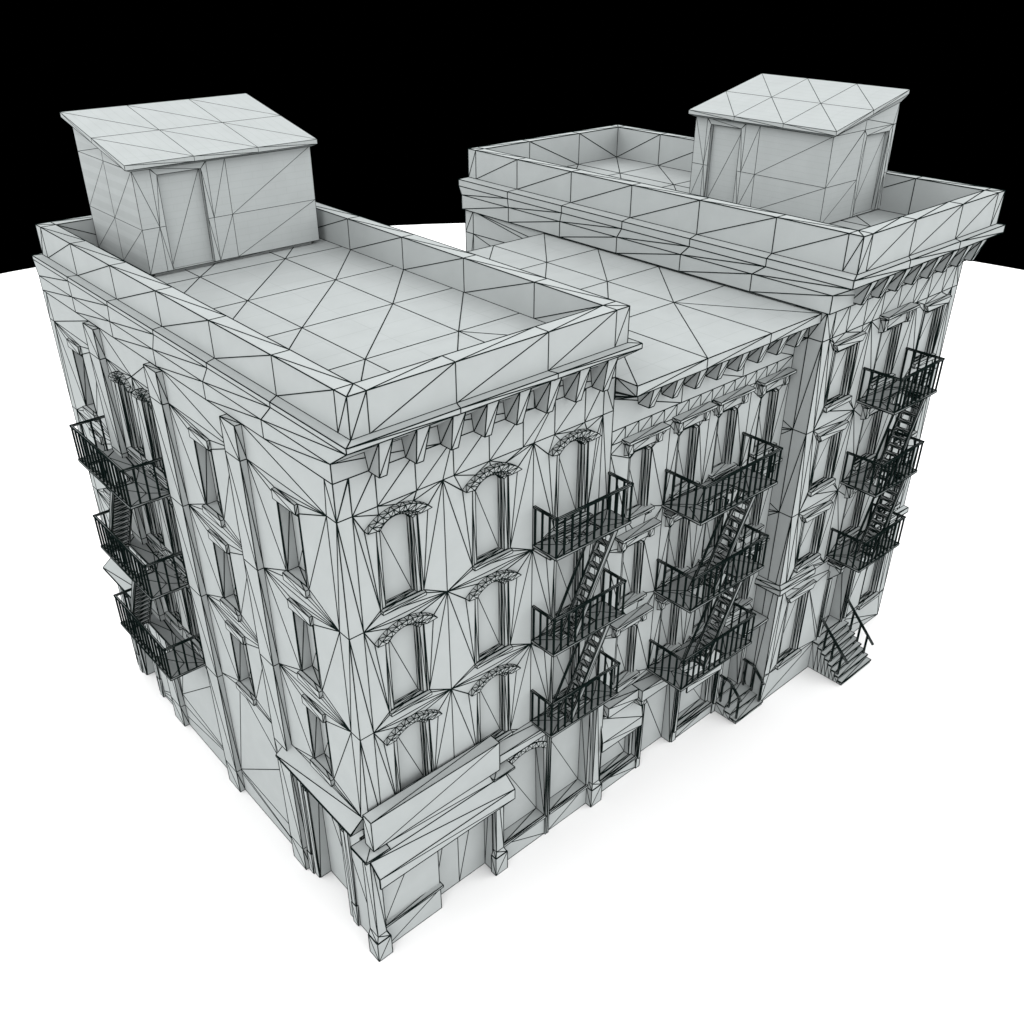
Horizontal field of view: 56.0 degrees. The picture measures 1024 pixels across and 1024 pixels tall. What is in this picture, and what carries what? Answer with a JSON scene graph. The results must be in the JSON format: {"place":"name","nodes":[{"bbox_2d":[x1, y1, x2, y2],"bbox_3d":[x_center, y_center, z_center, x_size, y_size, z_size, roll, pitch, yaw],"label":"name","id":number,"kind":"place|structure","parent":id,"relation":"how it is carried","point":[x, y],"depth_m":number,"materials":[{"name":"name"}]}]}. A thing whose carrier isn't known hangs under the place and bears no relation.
{"place":"outdoors","nodes":[
{"label":"outdoors","id":0,"kind":"place"},
{"bbox_2d":[32,93,642,961],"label":"apartment building","id":1,"kind":"structure","parent":0,"point":[350,477],"depth_m":28.28,"materials":[{"name":"ceramic"}]},
{"bbox_2d":[66,338,97,421],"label":"window","id":2,"kind":"structure","parent":1,"relation":"in","point":[89,409],"depth_m":33.90,"materials":[{"name":"ceramic"}]},
{"bbox_2d":[88,427,111,499],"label":"window","id":3,"kind":"structure","parent":1,"relation":"in","point":[99,440],"depth_m":35.31,"materials":[{"name":"ceramic"}]},
{"bbox_2d":[108,371,146,462],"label":"window","id":4,"kind":"structure","parent":1,"relation":"in","point":[136,450],"depth_m":31.35,"materials":[{"name":"ceramic"}]},
{"bbox_2d":[122,548,133,572],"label":"window","id":5,"kind":"structure","parent":1,"relation":"in","point":[124,548],"depth_m":37.78,"materials":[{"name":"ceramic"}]},
{"bbox_2d":[103,558,165,696],"bbox_3d":[-14.928,5.021,39.264,0.914,5.812,3.964,-24,39,-35],"label":"door","id":6,"kind":"structure","parent":1,"relation":"in","point":[147,666],"depth_m":39.62,"materials":[{"name":"ceramic"}]},
{"bbox_2d":[131,388,167,483],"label":"window","id":7,"kind":"structure","parent":1,"relation":"in","point":[140,394],"depth_m":30.14,"materials":[{"name":"ceramic"}]},
{"bbox_2d":[138,468,165,550],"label":"window","id":8,"kind":"structure","parent":1,"relation":"in","point":[156,537],"depth_m":33.43,"materials":[{"name":"ceramic"}]},
{"bbox_2d":[153,551,182,629],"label":"window","id":9,"kind":"structure","parent":1,"relation":"in","point":[173,615],"depth_m":35.21,"materials":[{"name":"ceramic"}]},
{"bbox_2d":[160,487,185,573],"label":"window","id":10,"kind":"structure","parent":1,"relation":"in","point":[173,531],"depth_m":32.06,"materials":[{"name":"ceramic"}]},
{"bbox_2d":[174,572,202,653],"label":"window","id":11,"kind":"structure","parent":1,"relation":"in","point":[186,591],"depth_m":33.79,"materials":[{"name":"ceramic"}]},
{"bbox_2d":[188,427,224,527],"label":"window","id":12,"kind":"structure","parent":1,"relation":"in","point":[212,508],"depth_m":27.95,"materials":[{"name":"ceramic"}]},
{"bbox_2d":[207,529,241,621],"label":"window","id":13,"kind":"structure","parent":1,"relation":"in","point":[229,602],"depth_m":29.72,"materials":[{"name":"ceramic"}]},
{"bbox_2d":[225,620,256,705],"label":"window","id":14,"kind":"structure","parent":1,"relation":"in","point":[245,686],"depth_m":31.49,"materials":[{"name":"ceramic"}]},
{"bbox_2d":[271,487,309,598],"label":"window","id":15,"kind":"structure","parent":1,"relation":"in","point":[294,576],"depth_m":24.98,"materials":[{"name":"ceramic"}]},
{"bbox_2d":[287,598,322,698],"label":"window","id":16,"kind":"structure","parent":1,"relation":"in","point":[309,676],"depth_m":26.75,"materials":[{"name":"ceramic"}]},
{"bbox_2d":[301,694,333,786],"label":"window","id":17,"kind":"structure","parent":1,"relation":"in","point":[320,763],"depth_m":28.52,"materials":[{"name":"ceramic"}]},
{"bbox_2d":[275,745,363,925],"bbox_3d":[-5.679,10.404,30.339,0.914,5.722,4.234,-24,39,-35],"label":"door","id":18,"kind":"structure","parent":1,"relation":"in","point":[335,821],"depth_m":30.36,"materials":[{"name":"ceramic"}]},
{"bbox_2d":[364,500,431,615],"bbox_3d":[-2.831,1.058,23.982,1.930,2.965,0.452,-24,39,-35],"label":"window","id":19,"kind":"structure","parent":1,"relation":"in","point":[396,527],"depth_m":24.19,"materials":[{"name":"ceramic"}]},
{"bbox_2d":[374,612,437,716],"bbox_3d":[-2.834,3.978,25.724,1.930,2.965,0.452,-24,39,-35],"label":"window","id":20,"kind":"structure","parent":1,"relation":"in","point":[404,639],"depth_m":25.96,"materials":[{"name":"ceramic"}]},
{"bbox_2d":[383,852,439,920],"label":"shop window","id":21,"kind":"structure","parent":1,"relation":"in","point":[425,876],"depth_m":29.98,"materials":[{"name":"ceramic"}]},
{"bbox_2d":[384,709,442,791],"bbox_3d":[-2.836,6.898,27.466,1.930,2.965,0.452,-24,39,-35],"label":"window","id":22,"kind":"structure","parent":1,"relation":"in","point":[411,738],"depth_m":27.59,"materials":[{"name":"ceramic"}]},
{"bbox_2d":[438,820,484,894],"bbox_3d":[-1.756,10.211,31.147,2.252,5.233,0.034,-24,39,-35],"label":"door","id":23,"kind":"structure","parent":1,"relation":"in","point":[464,855],"depth_m":32.01,"materials":[{"name":"ceramic"}]},
{"bbox_2d":[462,462,521,570],"bbox_3d":[-0.588,0.039,25.693,1.930,2.965,0.452,-24,39,-35],"label":"window","id":24,"kind":"structure","parent":1,"relation":"in","point":[489,487],"depth_m":25.92,"materials":[{"name":"ceramic"}]},
{"bbox_2d":[466,570,521,668],"bbox_3d":[-0.590,2.959,27.435,1.930,2.965,0.452,-24,39,-35],"label":"window","id":25,"kind":"structure","parent":1,"relation":"in","point":[490,594],"depth_m":27.69,"materials":[{"name":"ceramic"}]},
{"bbox_2d":[468,664,520,741],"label":"window","id":26,"kind":"structure","parent":1,"relation":"in","point":[491,689],"depth_m":29.38,"materials":[{"name":"ceramic"}]},
{"bbox_2d":[504,747,546,846],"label":"shop window","id":27,"kind":"structure","parent":1,"relation":"in","point":[527,777],"depth_m":33.03,"materials":[{"name":"ceramic"}]},
{"bbox_2d":[546,532,585,624],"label":"window","id":28,"kind":"structure","parent":1,"relation":"in","point":[564,568],"depth_m":29.47,"materials":[{"name":"ceramic"}]},
{"bbox_2d":[549,623,586,708],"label":"window","id":29,"kind":"structure","parent":1,"relation":"in","point":[559,663],"depth_m":31.29,"materials":[{"name":"ceramic"}]},
{"bbox_2d":[549,714,588,813],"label":"shop window","id":30,"kind":"structure","parent":1,"relation":"in","point":[570,746],"depth_m":34.17,"materials":[{"name":"ceramic"}]},
{"bbox_2d":[549,429,601,531],"bbox_3d":[1.679,-0.990,27.421,1.930,2.965,0.452,-24,39,-35],"label":"window","id":31,"kind":"structure","parent":1,"relation":"in","point":[572,450],"depth_m":27.60,"materials":[{"name":"ceramic"}]},
{"bbox_2d":[0,223,1023,1023],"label":"ground","id":32,"kind":"structure","parent":0,"point":[808,845],"depth_m":34.01,"materials":[{"name":"white"}]},
{"bbox_2d":[0,0,1023,273],"label":"sky","id":33,"kind":"structure","parent":0,"point":[394,96],"materials":[{"name":"black"}]},
{"bbox_2d":[467,233,821,790],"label":"apartment building","id":34,"kind":"structure","parent":0,"point":[705,372],"depth_m":32.56,"materials":[{"name":"ceramic"}]},
{"bbox_2d":[600,729,637,782],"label":"shop window","id":35,"kind":"structure","parent":34,"relation":"in","point":[623,750],"depth_m":36.21,"materials":[{"name":"ceramic"}]},
{"bbox_2d":[610,603,653,689],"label":"window","id":36,"kind":"structure","parent":34,"relation":"in","point":[624,628],"depth_m":33.23,"materials":[{"name":"ceramic"}]},
{"bbox_2d":[615,517,661,610],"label":"window","id":37,"kind":"structure","parent":34,"relation":"in","point":[632,555],"depth_m":31.47,"materials":[{"name":"ceramic"}]},
{"bbox_2d":[621,422,670,520],"bbox_3d":[3.917,-1.083,29.570,1.829,3.148,0.634,-24,39,-35],"label":"window","id":38,"kind":"structure","parent":34,"relation":"in","point":[639,462],"depth_m":29.70,"materials":[{"name":"ceramic"}]},
{"bbox_2d":[641,687,666,750],"bbox_3d":[5.277,7.509,36.805,1.826,4.086,0.036,-24,39,-35],"label":"door","id":39,"kind":"structure","parent":34,"relation":"in","point":[654,707],"depth_m":37.32,"materials":[{"name":"ceramic"}]},
{"bbox_2d":[653,596,681,663],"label":"window","id":40,"kind":"structure","parent":34,"relation":"in","point":[669,613],"depth_m":34.79,"materials":[{"name":"ceramic"}]},
{"bbox_2d":[661,510,690,586],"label":"window","id":41,"kind":"structure","parent":34,"relation":"in","point":[678,529],"depth_m":32.97,"materials":[{"name":"ceramic"}]},
{"bbox_2d":[669,401,717,500],"bbox_3d":[5.622,-1.857,30.870,1.829,3.148,0.634,-24,39,-35],"label":"window","id":42,"kind":"structure","parent":34,"relation":"in","point":[687,442],"depth_m":30.98,"materials":[{"name":"ceramic"}]},
{"bbox_2d":[677,675,713,729],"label":"shop window","id":43,"kind":"structure","parent":34,"relation":"in","point":[693,701],"depth_m":38.82,"materials":[{"name":"ceramic"}]},
{"bbox_2d":[689,578,715,639],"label":"window","id":44,"kind":"structure","parent":34,"relation":"in","point":[698,613],"depth_m":36.09,"materials":[{"name":"glass"}]},
{"bbox_2d":[698,489,735,564],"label":"window","id":45,"kind":"structure","parent":34,"relation":"in","point":[709,528],"depth_m":34.22,"materials":[{"name":"ceramic"}]},
{"bbox_2d":[719,651,741,694],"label":"door","id":46,"kind":"structure","parent":34,"relation":"in","point":[731,666],"depth_m":40.05,"materials":[{"name":"ceramic"}]},
{"bbox_2d":[708,385,755,480],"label":"window","id":47,"kind":"structure","parent":34,"relation":"in","point":[726,422],"depth_m":32.21,"materials":[{"name":"ceramic"}]},
{"bbox_2d":[728,535,769,616],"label":"window","id":48,"kind":"structure","parent":34,"relation":"in","point":[742,594],"depth_m":37.44,"materials":[{"name":"ceramic"}]},
{"bbox_2d":[739,455,782,542],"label":"window","id":49,"kind":"structure","parent":34,"relation":"in","point":[752,520],"depth_m":35.62,"materials":[{"name":"ceramic"}]},
{"bbox_2d":[750,367,796,460],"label":"window","id":50,"kind":"structure","parent":34,"relation":"in","point":[765,420],"depth_m":33.45,"materials":[{"name":"ceramic"}]},
{"bbox_2d":[458,73,1005,700],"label":"apartment building","id":51,"kind":"structure","parent":0,"point":[788,189],"depth_m":36.64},
{"bbox_2d":[775,579,816,669],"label":"window","id":52,"kind":"structure","parent":51,"relation":"in","point":[797,600],"depth_m":39.68,"materials":[{"name":"grey"}]},
{"bbox_2d":[794,500,832,572],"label":"window","id":53,"kind":"structure","parent":51,"relation":"in","point":[807,555],"depth_m":37.47,"materials":[{"name":"grey"}]},
{"bbox_2d":[808,420,848,496],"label":"window","id":54,"kind":"structure","parent":51,"relation":"in","point":[822,478],"depth_m":35.71,"materials":[{"name":"grey"}]},
{"bbox_2d":[815,546,871,639],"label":"door","id":55,"kind":"structure","parent":51,"relation":"in","point":[838,575],"depth_m":41.68,"materials":[{"name":"grey"}]},
{"bbox_2d":[823,331,866,412],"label":"window","id":56,"kind":"structure","parent":51,"relation":"in","point":[837,396],"depth_m":33.94,"materials":[{"name":"grey"}]},
{"bbox_2d":[837,478,875,545],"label":"window","id":57,"kind":"structure","parent":51,"relation":"in","point":[854,502],"depth_m":39.24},
{"bbox_2d":[856,527,893,609],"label":"window","id":58,"kind":"structure","parent":51,"relation":"in","point":[873,571],"depth_m":43.57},
{"bbox_2d":[853,393,900,471],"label":"window","id":59,"kind":"structure","parent":51,"relation":"in","point":[871,417],"depth_m":37.41,"materials":[{"name":"grey"}]},
{"bbox_2d":[877,452,911,518],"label":"window","id":60,"kind":"structure","parent":51,"relation":"in","point":[894,488],"depth_m":41.25,"materials":[{"name":"grey"}]},
{"bbox_2d":[869,302,920,389],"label":"window","id":61,"kind":"structure","parent":51,"relation":"in","point":[889,338],"depth_m":35.43,"materials":[{"name":"grey"}]},
{"bbox_2d":[895,377,929,444],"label":"window","id":62,"kind":"structure","parent":51,"relation":"in","point":[914,434],"depth_m":39.37,"materials":[{"name":"grey"}]},
{"bbox_2d":[912,294,951,368],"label":"window","id":63,"kind":"structure","parent":51,"relation":"in","point":[933,310],"depth_m":37.40,"materials":[{"name":"grey"}]}
]}

